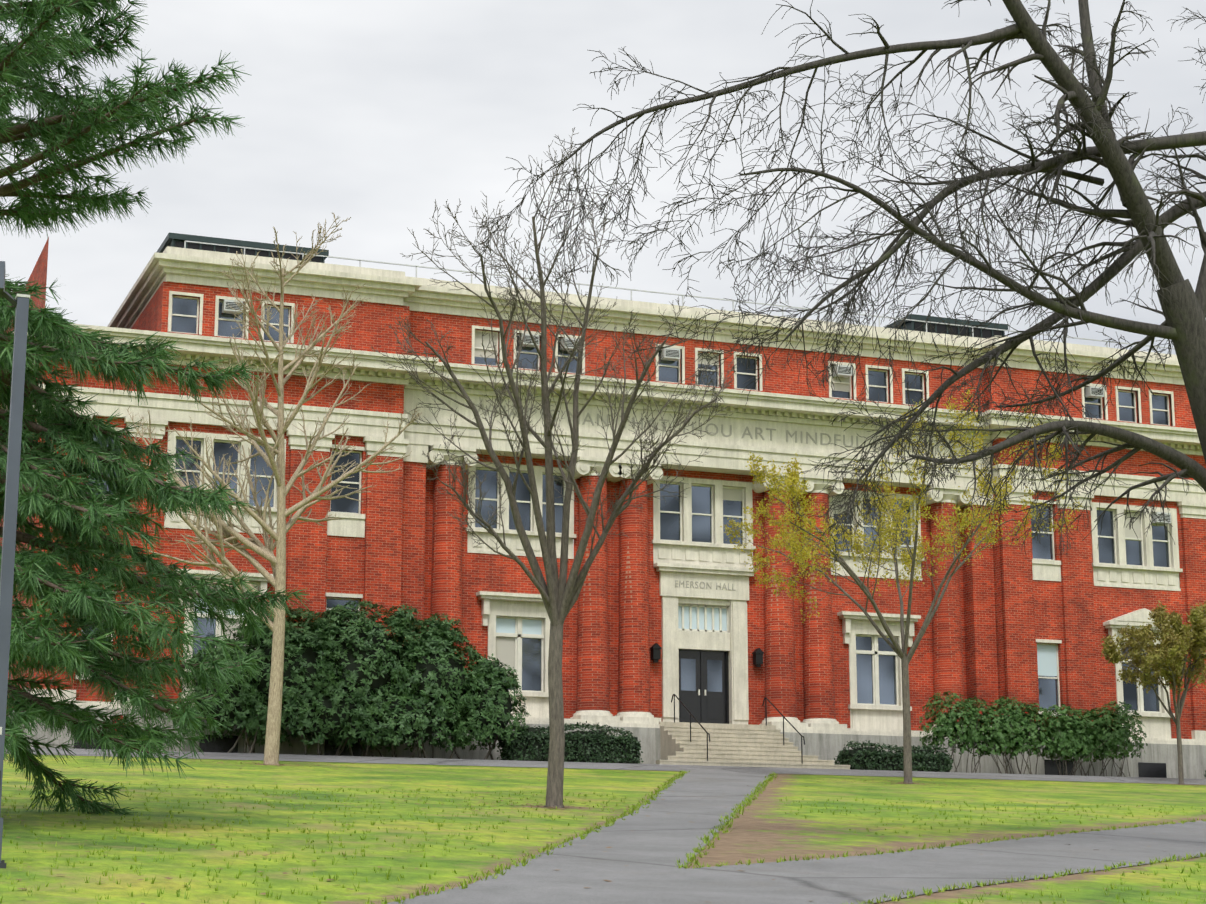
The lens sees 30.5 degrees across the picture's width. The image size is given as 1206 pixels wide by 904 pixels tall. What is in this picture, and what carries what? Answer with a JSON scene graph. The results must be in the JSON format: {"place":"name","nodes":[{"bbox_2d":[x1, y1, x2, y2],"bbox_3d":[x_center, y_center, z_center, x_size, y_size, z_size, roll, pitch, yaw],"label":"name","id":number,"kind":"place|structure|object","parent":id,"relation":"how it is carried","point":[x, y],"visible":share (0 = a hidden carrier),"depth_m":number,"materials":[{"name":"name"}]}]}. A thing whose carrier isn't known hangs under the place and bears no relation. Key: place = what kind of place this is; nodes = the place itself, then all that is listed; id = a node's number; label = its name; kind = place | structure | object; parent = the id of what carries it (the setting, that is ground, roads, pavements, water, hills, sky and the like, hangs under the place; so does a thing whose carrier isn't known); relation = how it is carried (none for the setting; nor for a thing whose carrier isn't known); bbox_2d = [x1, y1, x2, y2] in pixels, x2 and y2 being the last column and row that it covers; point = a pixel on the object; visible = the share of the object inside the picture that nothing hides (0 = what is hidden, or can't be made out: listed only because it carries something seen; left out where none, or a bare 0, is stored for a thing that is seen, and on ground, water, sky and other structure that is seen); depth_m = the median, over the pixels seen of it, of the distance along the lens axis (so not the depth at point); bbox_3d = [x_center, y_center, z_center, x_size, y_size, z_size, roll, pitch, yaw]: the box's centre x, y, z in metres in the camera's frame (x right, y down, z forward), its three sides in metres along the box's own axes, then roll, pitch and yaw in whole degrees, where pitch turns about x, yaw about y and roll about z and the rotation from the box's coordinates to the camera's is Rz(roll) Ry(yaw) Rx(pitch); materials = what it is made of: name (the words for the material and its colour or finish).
{"place":"outdoors","nodes":[
{"label":"outdoors","id":0,"kind":"place"},
{"bbox_2d":[0,754,1205,903],"bbox_3d":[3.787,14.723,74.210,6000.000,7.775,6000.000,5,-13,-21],"label":"ground","id":1,"kind":"structure","parent":0,"point":[815,834],"depth_m":34.44,"materials":[{"name":"green plant"}]},
{"bbox_2d":[0,261,29,867],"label":"pole","id":2,"kind":"object","parent":1,"relation":"on","point":[20,302],"visible":0.96,"depth_m":23.45,"materials":[{"name":"grey metal"}]},
{"bbox_2d":[8,668,58,730],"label":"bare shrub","id":3,"kind":"object","parent":1,"relation":"on","point":[34,681],"visible":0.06,"depth_m":65.56,"materials":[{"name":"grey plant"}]},
{"bbox_2d":[0,0,309,814],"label":"pine tree","id":4,"kind":"object","parent":1,"relation":"on","point":[58,502],"visible":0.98,"depth_m":31.83,"materials":[{"name":"green plant"}]},
{"bbox_2d":[122,213,421,764],"bbox_3d":[-9.688,1.060,61.846,8.962,16.095,5.958,5,-13,-21],"label":"pale bare tree","id":5,"kind":"object","parent":1,"relation":"on","point":[254,543],"visible":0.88,"depth_m":61.73,"materials":[{"name":"beige plant"}]},
{"bbox_2d":[177,600,529,759],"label":"rhododendron","id":6,"kind":"object","parent":1,"relation":"on","point":[361,676],"visible":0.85,"depth_m":67.81,"materials":[{"name":"green plant"}]},
{"bbox_2d":[371,128,736,807],"bbox_3d":[-0.791,0.493,40.768,6.667,12.652,4.526,5,-13,-21],"label":"grey bare tree","id":7,"kind":"object","parent":1,"relation":"on","point":[559,595],"visible":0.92,"depth_m":41.31,"materials":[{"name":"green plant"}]},
{"bbox_2d":[497,721,643,763],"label":"hedge","id":8,"kind":"object","parent":1,"relation":"on","point":[592,746],"visible":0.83,"depth_m":70.08,"materials":[{"name":"green plant"}]},
{"bbox_2d":[0,232,1205,778],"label":"building","id":9,"kind":"structure","parent":1,"relation":"on","point":[744,672],"depth_m":76.63,"materials":[{"name":"brick"}]},
{"bbox_2d":[473,403,932,453],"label":"carved inscription","id":10,"kind":"object","parent":9,"relation":"attached to","point":[723,434],"visible":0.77,"depth_m":77.61,"materials":[{"name":"beige stone"}]},
{"bbox_2d":[675,580,734,589],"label":"building name lettering","id":11,"kind":"object","parent":9,"relation":"attached to","point":[700,586],"visible":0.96,"depth_m":76.85,"materials":[{"name":"beige stone"}]},
{"bbox_2d":[5,747,1205,903],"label":"paths","id":12,"kind":"structure","parent":1,"relation":"on","point":[654,840],"depth_m":28.90,"materials":[{"name":"concrete"}]},
{"bbox_2d":[472,0,1205,561],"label":"bare tree","id":13,"kind":"object","parent":1,"relation":"on","point":[1182,312],"visible":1,"depth_m":32.55,"materials":[{"name":"grey plant"}]},
{"bbox_2d":[834,740,953,771],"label":"hedge","id":14,"kind":"object","parent":1,"relation":"on","point":[870,757],"visible":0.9,"depth_m":74.03,"materials":[{"name":"green plant"}]},
{"bbox_2d":[720,389,1081,783],"bbox_3d":[9.012,4.438,65.290,11.262,11.418,9.278,5,-13,-21],"label":"spring tree","id":15,"kind":"object","parent":1,"relation":"on","point":[789,482],"visible":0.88,"depth_m":64.95,"materials":[{"name":"yellow plant"}]},
{"bbox_2d":[916,691,1147,776],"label":"green shrubs","id":16,"kind":"object","parent":1,"relation":"on","point":[1064,735],"visible":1,"depth_m":76.24,"materials":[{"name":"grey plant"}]},
{"bbox_2d":[1100,600,1205,784],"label":"spring tree","id":17,"kind":"object","parent":1,"relation":"on","point":[1167,658],"visible":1,"depth_m":75.01,"materials":[{"name":"green plant"}]},
{"bbox_2d":[0,0,1205,555],"label":"sky","id":18,"kind":"structure","parent":0,"point":[372,113],"materials":[{"name":"white"}]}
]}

